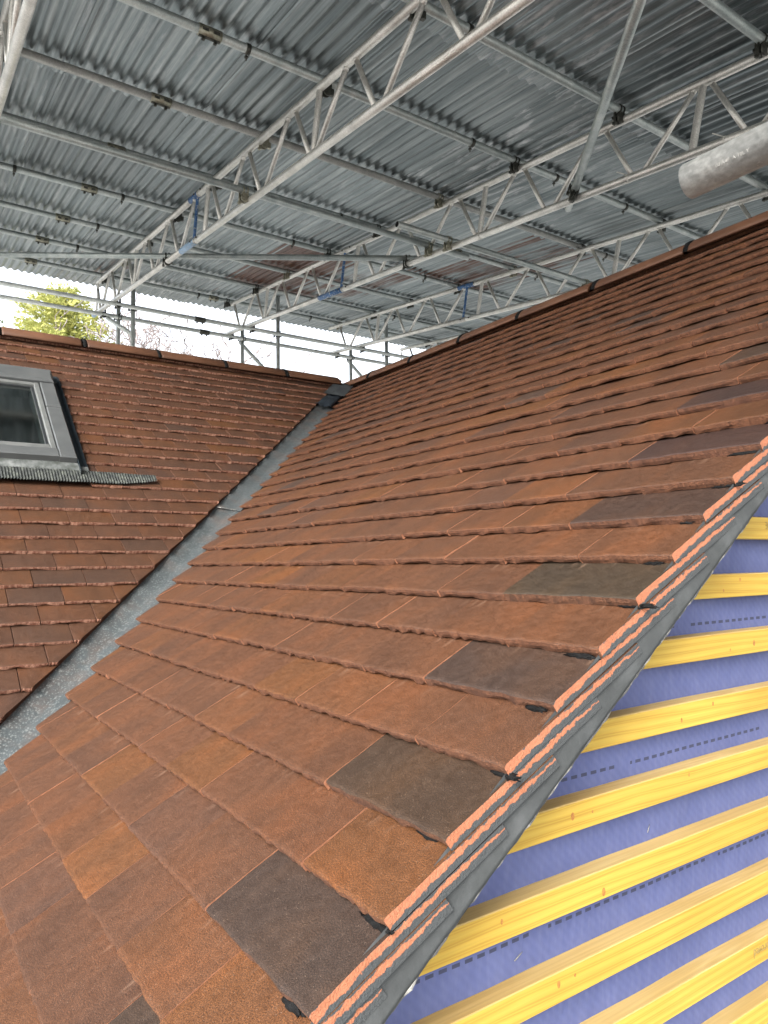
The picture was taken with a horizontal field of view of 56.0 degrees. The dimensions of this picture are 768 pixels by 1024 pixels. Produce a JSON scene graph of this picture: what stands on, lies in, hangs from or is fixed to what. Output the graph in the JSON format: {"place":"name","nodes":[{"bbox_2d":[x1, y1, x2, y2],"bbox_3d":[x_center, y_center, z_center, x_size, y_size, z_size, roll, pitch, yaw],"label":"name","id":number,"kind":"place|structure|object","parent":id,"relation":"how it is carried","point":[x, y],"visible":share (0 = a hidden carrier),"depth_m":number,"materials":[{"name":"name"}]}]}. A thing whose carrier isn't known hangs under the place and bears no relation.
{"place":"outdoors","nodes":[
{"label":"outdoors","id":0,"kind":"place"},
{"bbox_2d":[0,267,425,382],"label":"sky","id":1,"kind":"structure","parent":0,"point":[320,364],"materials":[{"name":"white"}]},
{"bbox_2d":[0,211,767,1023],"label":"house","id":2,"kind":"structure","parent":0,"point":[426,687],"depth_m":1.18,"materials":[{"name":"tile"}]},
{"bbox_2d":[678,121,767,198],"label":"guard rail tube","id":3,"kind":"object","parent":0,"point":[729,161],"visible":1,"depth_m":0.94,"materials":[{"name":"grey"}]},
{"label":"ground","id":4,"kind":"structure","parent":0,"visible":0},
{"bbox_2d":[4,281,127,345],"bbox_3d":[-17.994,-1.641,39.353,16.190,22.005,15.464,2,-5,-34],"label":"leafy tree","id":5,"kind":"object","parent":4,"relation":"on","point":[48,314],"visible":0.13,"depth_m":38.45,"materials":[{"name":"green plant"}]},
{"bbox_2d":[114,307,121,343],"bbox_3d":[-3.102,2.276,8.304,0.087,9.490,0.130,2,-5,-34],"label":"upright tube","id":6,"kind":"object","parent":4,"relation":"on","point":[118,313],"visible":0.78,"depth_m":8.60,"materials":[{"name":"grey metal"}]},
{"bbox_2d":[0,294,390,364],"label":"eave rail tube","id":7,"kind":"object","parent":6,"relation":"attached to","point":[103,314],"visible":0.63,"depth_m":8.99,"materials":[{"name":"grey metal"}]},
{"bbox_2d":[128,264,136,346],"bbox_3d":[-2.744,2.090,7.786,0.087,9.780,0.130,2,-5,-34],"label":"upright tube","id":8,"kind":"object","parent":4,"relation":"on","point":[132,335],"visible":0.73,"depth_m":8.07,"materials":[{"name":"grey metal"}]},
{"bbox_2d":[105,316,135,335],"bbox_3d":[-3.033,-2.133,8.314,0.553,0.357,0.048,-4,-5,37],"label":"eave brace","id":9,"kind":"object","parent":8,"relation":"attached to","point":[118,325],"visible":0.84,"depth_m":8.30,"materials":[{"name":"grey metal"}]},
{"bbox_2d":[0,280,408,358],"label":"eave rail tube","id":10,"kind":"object","parent":8,"relation":"attached to","point":[196,319],"visible":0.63,"depth_m":8.38,"materials":[{"name":"grey metal"}]},
{"bbox_2d":[0,0,37,117],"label":"lattice beam","id":11,"kind":"structure","parent":10,"relation":"on","point":[16,16],"depth_m":3.40,"materials":[{"name":"metal"}]},
{"bbox_2d":[3,257,441,347],"bbox_3d":[-1.623,-2.683,9.619,9.800,0.135,0.080,2,-5,-34],"label":"purlin tube","id":12,"kind":"object","parent":11,"relation":"on","point":[226,301],"visible":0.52,"depth_m":9.08,"materials":[{"name":"grey metal"}]},
{"bbox_2d":[0,228,467,333],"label":"purlin tube","id":13,"kind":"object","parent":11,"relation":"on","point":[46,240],"visible":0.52,"depth_m":8.29,"materials":[{"name":"grey metal"}]},
{"bbox_2d":[91,0,534,317],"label":"lattice beam","id":14,"kind":"structure","parent":10,"relation":"on","point":[485,26],"depth_m":4.16,"materials":[{"name":"metal"}]},
{"bbox_2d":[0,114,469,259],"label":"bracing tube","id":15,"kind":"object","parent":14,"relation":"attached to","point":[244,192],"visible":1,"depth_m":4.78,"materials":[{"name":"grey metal"}]},
{"bbox_2d":[400,334,460,359],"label":"lattice beam","id":16,"kind":"structure","parent":10,"relation":"on","point":[438,341],"depth_m":11.08,"materials":[{"name":"metal"}]},
{"bbox_2d":[224,54,767,334],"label":"lattice beam","id":17,"kind":"structure","parent":10,"relation":"on","point":[690,91],"depth_m":4.84,"materials":[{"name":"metal"}]},
{"bbox_2d":[0,252,417,269],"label":"plan brace","id":18,"kind":"object","parent":17,"relation":"attached to","point":[403,258],"visible":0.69,"depth_m":6.34,"materials":[{"name":"grey metal"}]},
{"bbox_2d":[0,200,495,321],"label":"purlin tube","id":19,"kind":"object","parent":17,"relation":"on","point":[58,218],"visible":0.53,"depth_m":7.33,"materials":[{"name":"grey metal"}]},
{"bbox_2d":[3,47,635,266],"bbox_3d":[0.839,-2.445,6.012,9.800,0.135,0.081,2,-5,-34],"label":"purlin tube","id":20,"kind":"object","parent":17,"relation":"attached to","point":[156,99],"visible":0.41,"depth_m":4.83,"materials":[{"name":"grey metal"}]},
{"bbox_2d":[117,0,702,239],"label":"purlin tube","id":21,"kind":"object","parent":17,"relation":"attached to","point":[209,33],"visible":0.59,"depth_m":4.27,"materials":[{"name":"grey metal"}]},
{"bbox_2d":[395,221,591,286],"bbox_3d":[1.692,-2.043,6.447,3.880,0.135,0.079,2,-5,-34],"label":"bracing tube","id":22,"kind":"object","parent":17,"relation":"attached to","point":[447,240],"visible":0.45,"depth_m":5.83,"materials":[{"name":"grey metal"}]},
{"bbox_2d":[564,0,646,211],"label":"slanting brace","id":23,"kind":"object","parent":17,"relation":"attached to","point":[634,16],"visible":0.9,"depth_m":3.46,"materials":[{"name":"grey metal"}]},
{"bbox_2d":[698,0,767,58],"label":"purlin tube","id":24,"kind":"object","parent":17,"relation":"attached to","point":[736,20],"visible":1,"depth_m":3.48,"materials":[{"name":"grey metal"}]},
{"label":"corrugated sheet","id":25,"kind":"object","parent":24,"relation":"on","visible":0},
{"bbox_2d":[0,0,101,75],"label":"corrugated sheet","id":26,"kind":"object","parent":25,"relation":"on","point":[53,26],"visible":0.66,"depth_m":3.87,"materials":[{"name":"grey metal"}]},
{"bbox_2d":[0,46,65,167],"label":"corrugated sheet","id":27,"kind":"object","parent":26,"relation":"on","point":[31,83],"visible":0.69,"depth_m":4.68,"materials":[{"name":"grey metal"}]},
{"bbox_2d":[0,162,26,220],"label":"corrugated sheet","id":28,"kind":"object","parent":27,"relation":"on","point":[6,177],"visible":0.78,"depth_m":6.01,"materials":[{"name":"grey metal"}]},
{"label":"corrugated sheet","id":29,"kind":"object","parent":24,"relation":"on","visible":0},
{"bbox_2d":[58,0,301,119],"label":"corrugated sheet","id":30,"kind":"object","parent":29,"relation":"on","point":[130,45],"visible":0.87,"depth_m":3.99,"materials":[{"name":"grey metal"}]},
{"bbox_2d":[17,72,195,195],"bbox_3d":[-2.017,-2.657,5.144,0.869,0.025,1.964,2,2,-34],"label":"corrugated sheet","id":31,"kind":"object","parent":30,"relation":"on","point":[82,106],"visible":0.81,"depth_m":5.02,"materials":[{"name":"grey metal"}]},
{"bbox_2d":[0,172,120,245],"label":"corrugated sheet","id":32,"kind":"object","parent":31,"relation":"on","point":[43,195],"visible":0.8,"depth_m":6.52,"materials":[{"name":"grey metal"}]},
{"bbox_2d":[0,233,79,276],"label":"corrugated sheet","id":33,"kind":"object","parent":32,"relation":"on","point":[9,243],"visible":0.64,"depth_m":7.84,"materials":[{"name":"grey metal"}]},
{"label":"corrugated sheet","id":34,"kind":"object","parent":24,"relation":"on","visible":0},
{"bbox_2d":[601,203,767,264],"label":"corrugated sheet","id":35,"kind":"object","parent":34,"relation":"on","point":[650,249],"visible":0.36,"depth_m":6.50,"materials":[{"name":"grey metal"}]},
{"bbox_2d":[484,253,641,301],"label":"corrugated sheet","id":36,"kind":"object","parent":35,"relation":"on","point":[530,288],"visible":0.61,"depth_m":7.93,"materials":[{"name":"grey metal"}]},
{"bbox_2d":[395,292,513,323],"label":"corrugated sheet","id":37,"kind":"object","parent":36,"relation":"on","point":[427,314],"visible":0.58,"depth_m":9.27,"materials":[{"name":"grey metal"}]},
{"bbox_2d":[338,317,427,339],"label":"corrugated sheet","id":38,"kind":"object","parent":37,"relation":"on","point":[394,325],"visible":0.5,"depth_m":10.62,"materials":[{"name":"grey metal"}]},
{"bbox_2d":[328,189,767,353],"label":"lattice beam","id":39,"kind":"structure","parent":10,"relation":"on","point":[725,207],"depth_m":7.22,"materials":[{"name":"metal"}]},
{"bbox_2d":[0,161,533,306],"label":"purlin tube","id":40,"kind":"object","parent":39,"relation":"attached to","point":[83,187],"visible":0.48,"depth_m":6.42,"materials":[{"name":"grey metal"}]},
{"bbox_2d":[2,111,579,288],"bbox_3d":[0.342,-2.493,6.739,9.800,0.135,0.081,2,-5,-34],"label":"purlin tube","id":41,"kind":"object","parent":39,"relation":"attached to","point":[511,267],"visible":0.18,"depth_m":6.02,"materials":[{"name":"grey metal"}]},
{"label":"corrugated sheet","id":42,"kind":"object","parent":41,"relation":"on","visible":0},
{"bbox_2d":[446,307,528,331],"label":"corrugated sheet","id":43,"kind":"object","parent":42,"relation":"on","point":[474,324],"visible":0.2,"depth_m":9.99,"materials":[{"name":"grey metal"}]},
{"bbox_2d":[388,329,471,348],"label":"corrugated sheet","id":44,"kind":"object","parent":43,"relation":"on","point":[434,334],"visible":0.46,"depth_m":11.07,"materials":[{"name":"grey metal"}]},
{"bbox_2d":[401,0,767,201],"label":"purlin tube","id":45,"kind":"object","parent":39,"relation":"attached to","point":[620,111],"visible":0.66,"depth_m":4.00,"materials":[{"name":"grey metal"}]},
{"bbox_2d":[38,292,318,371],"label":"bare tree","id":46,"kind":"object","parent":4,"relation":"on","point":[150,329],"visible":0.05,"depth_m":40.05,"materials":[{"name":"brown plant"}]},
{"bbox_2d":[238,330,245,362],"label":"upright tube","id":47,"kind":"object","parent":4,"relation":"on","point":[242,348],"visible":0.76,"depth_m":9.50,"materials":[{"name":"grey metal"}]},
{"bbox_2d":[238,341,263,365],"bbox_3d":[-1.368,-1.666,9.896,1.342,1.181,0.048,2,-5,-34],"label":"eave brace","id":48,"kind":"object","parent":47,"relation":"attached to","point":[252,356],"visible":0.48,"depth_m":9.64,"materials":[{"name":"grey metal"}]},
{"bbox_2d":[273,295,281,368],"bbox_3d":[-1.268,2.139,8.797,0.087,9.780,0.130,2,-5,-34],"label":"upright tube","id":49,"kind":"object","parent":4,"relation":"on","point":[278,337],"visible":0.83,"depth_m":9.09,"materials":[{"name":"grey metal"}]},
{"bbox_2d":[346,350,354,380],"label":"upright tube","id":50,"kind":"object","parent":4,"relation":"on","point":[350,367],"visible":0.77,"depth_m":10.45,"materials":[{"name":"grey metal"}]},
{"bbox_2d":[346,359,361,376],"bbox_3d":[0.018,-1.620,10.845,1.342,1.181,0.048,2,-5,-34],"label":"eave brace","id":51,"kind":"object","parent":50,"relation":"attached to","point":[355,369],"visible":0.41,"depth_m":10.57,"materials":[{"name":"grey metal"}]},
{"bbox_2d":[382,319,389,365],"bbox_3d":[0.104,2.185,9.736,0.087,9.780,0.130,2,-5,-34],"label":"upright tube","id":52,"kind":"object","parent":4,"relation":"on","point":[386,343],"visible":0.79,"depth_m":10.04,"materials":[{"name":"grey metal"}]},
{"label":"purlin tube","id":53,"kind":"object","parent":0,"visible":0},
{"label":"corrugated sheet","id":54,"kind":"object","parent":53,"relation":"on","visible":0},
{"bbox_2d":[369,0,511,43],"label":"corrugated sheet","id":55,"kind":"object","parent":54,"relation":"on","point":[468,11],"visible":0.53,"depth_m":3.57,"materials":[{"name":"grey metal"}]},
{"bbox_2d":[192,0,452,153],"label":"corrugated sheet","id":56,"kind":"object","parent":55,"relation":"on","point":[324,37],"visible":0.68,"depth_m":4.05,"materials":[{"name":"grey metal"}]},
{"bbox_2d":[122,102,308,219],"bbox_3d":[-1.367,-2.632,5.607,0.869,0.027,1.964,2,2,-34],"label":"corrugated sheet","id":57,"kind":"object","parent":56,"relation":"on","point":[206,147],"visible":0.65,"depth_m":5.41,"materials":[{"name":"grey metal"}]},
{"bbox_2d":[79,199,211,262],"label":"corrugated sheet","id":58,"kind":"object","parent":57,"relation":"on","point":[135,218],"visible":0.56,"depth_m":6.94,"materials":[{"name":"grey metal"}]},
{"bbox_2d":[51,249,151,290],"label":"corrugated sheet","id":59,"kind":"object","parent":58,"relation":"on","point":[102,265],"visible":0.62,"depth_m":8.41,"materials":[{"name":"grey metal"}]},
{"label":"corrugated sheet","id":60,"kind":"object","parent":53,"relation":"on","visible":0},
{"bbox_2d":[446,0,732,97],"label":"corrugated sheet","id":61,"kind":"object","parent":60,"relation":"on","point":[574,39],"visible":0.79,"depth_m":3.69,"materials":[{"name":"grey metal"}]},
{"bbox_2d":[310,42,555,181],"bbox_3d":[0.296,-2.518,4.605,0.869,0.025,1.954,2,2,-34],"label":"corrugated sheet","id":62,"kind":"object","parent":61,"relation":"on","point":[465,93],"visible":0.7,"depth_m":4.57,"materials":[{"name":"grey metal"}]},
{"bbox_2d":[213,153,395,240],"bbox_3d":[-0.698,-2.612,6.059,0.869,0.027,1.964,2,2,-34],"label":"corrugated sheet","id":63,"kind":"object","parent":62,"relation":"on","point":[325,185],"visible":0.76,"depth_m":5.96,"materials":[{"name":"grey metal"}]},
{"bbox_2d":[160,223,289,277],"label":"corrugated sheet","id":64,"kind":"object","parent":63,"relation":"on","point":[222,240],"visible":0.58,"depth_m":7.39,"materials":[{"name":"grey metal"}]},
{"bbox_2d":[121,266,221,302],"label":"corrugated sheet","id":65,"kind":"object","parent":64,"relation":"on","point":[177,280],"visible":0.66,"depth_m":8.85,"materials":[{"name":"grey metal"}]},
{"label":"corrugated sheet","id":66,"kind":"object","parent":53,"relation":"on","visible":0},
{"bbox_2d":[557,0,767,138],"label":"corrugated sheet","id":67,"kind":"object","parent":66,"relation":"on","point":[710,43],"visible":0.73,"depth_m":3.93,"materials":[{"name":"grey metal"}]},
{"bbox_2d":[389,75,643,214],"bbox_3d":[0.928,-2.493,5.079,0.869,0.026,1.954,2,2,-34],"label":"corrugated sheet","id":68,"kind":"object","parent":67,"relation":"on","point":[554,123],"visible":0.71,"depth_m":4.95,"materials":[{"name":"grey metal"}]},
{"bbox_2d":[293,185,469,254],"bbox_3d":[-0.048,-2.588,6.524,0.869,0.025,1.964,2,2,-34],"label":"corrugated sheet","id":69,"kind":"object","parent":68,"relation":"on","point":[389,208],"visible":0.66,"depth_m":6.37,"materials":[{"name":"grey metal"}]},
{"bbox_2d":[224,243,354,291],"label":"corrugated sheet","id":70,"kind":"object","parent":69,"relation":"on","point":[258,276],"visible":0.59,"depth_m":8.03,"materials":[{"name":"grey metal"}]},
{"bbox_2d":[181,280,280,312],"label":"corrugated sheet","id":71,"kind":"object","parent":70,"relation":"on","point":[231,291],"visible":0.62,"depth_m":9.24,"materials":[{"name":"grey metal"}]},
{"label":"corrugated sheet","id":72,"kind":"object","parent":53,"relation":"on","visible":0},
{"bbox_2d":[637,80,767,162],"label":"corrugated sheet","id":73,"kind":"object","parent":72,"relation":"on","point":[751,108],"visible":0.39,"depth_m":4.45,"materials":[{"name":"grey metal"}]},
{"bbox_2d":[468,137,684,236],"bbox_3d":[1.599,-2.473,5.521,0.869,0.028,1.954,2,2,-34],"label":"corrugated sheet","id":74,"kind":"object","parent":73,"relation":"on","point":[605,169],"visible":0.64,"depth_m":5.52,"materials":[{"name":"grey metal"}]},
{"bbox_2d":[371,213,535,275],"bbox_3d":[0.623,-2.568,6.958,0.869,0.027,1.964,2,2,-34],"label":"corrugated sheet","id":75,"kind":"object","parent":74,"relation":"on","point":[459,229],"visible":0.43,"depth_m":6.80,"materials":[{"name":"grey metal"}]},
{"bbox_2d":[287,261,427,303],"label":"corrugated sheet","id":76,"kind":"object","parent":75,"relation":"on","point":[364,271],"visible":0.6,"depth_m":8.36,"materials":[{"name":"grey metal"}]},
{"bbox_2d":[237,294,335,323],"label":"corrugated sheet","id":77,"kind":"object","parent":76,"relation":"on","point":[313,308],"visible":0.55,"depth_m":9.76,"materials":[{"name":"grey metal"}]},
{"label":"corrugated sheet","id":78,"kind":"object","parent":53,"relation":"on","visible":0},
{"bbox_2d":[728,165,767,202],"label":"corrugated sheet","id":79,"kind":"object","parent":78,"relation":"on","point":[760,174],"visible":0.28,"depth_m":5.26,"materials":[{"name":"grey metal"}]},
{"bbox_2d":[534,183,767,256],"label":"corrugated sheet","id":80,"kind":"object","parent":79,"relation":"on","point":[672,204],"visible":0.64,"depth_m":5.98,"materials":[{"name":"grey metal"}]},
{"bbox_2d":[424,235,593,290],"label":"corrugated sheet","id":81,"kind":"object","parent":80,"relation":"on","point":[536,249],"visible":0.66,"depth_m":7.38,"materials":[{"name":"grey metal"}]},
{"bbox_2d":[342,277,471,315],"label":"corrugated sheet","id":82,"kind":"object","parent":81,"relation":"on","point":[416,288],"visible":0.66,"depth_m":8.79,"materials":[{"name":"grey metal"}]},
{"bbox_2d":[288,306,386,332],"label":"corrugated sheet","id":83,"kind":"object","parent":82,"relation":"on","point":[340,314],"visible":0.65,"depth_m":10.18,"materials":[{"name":"grey metal"}]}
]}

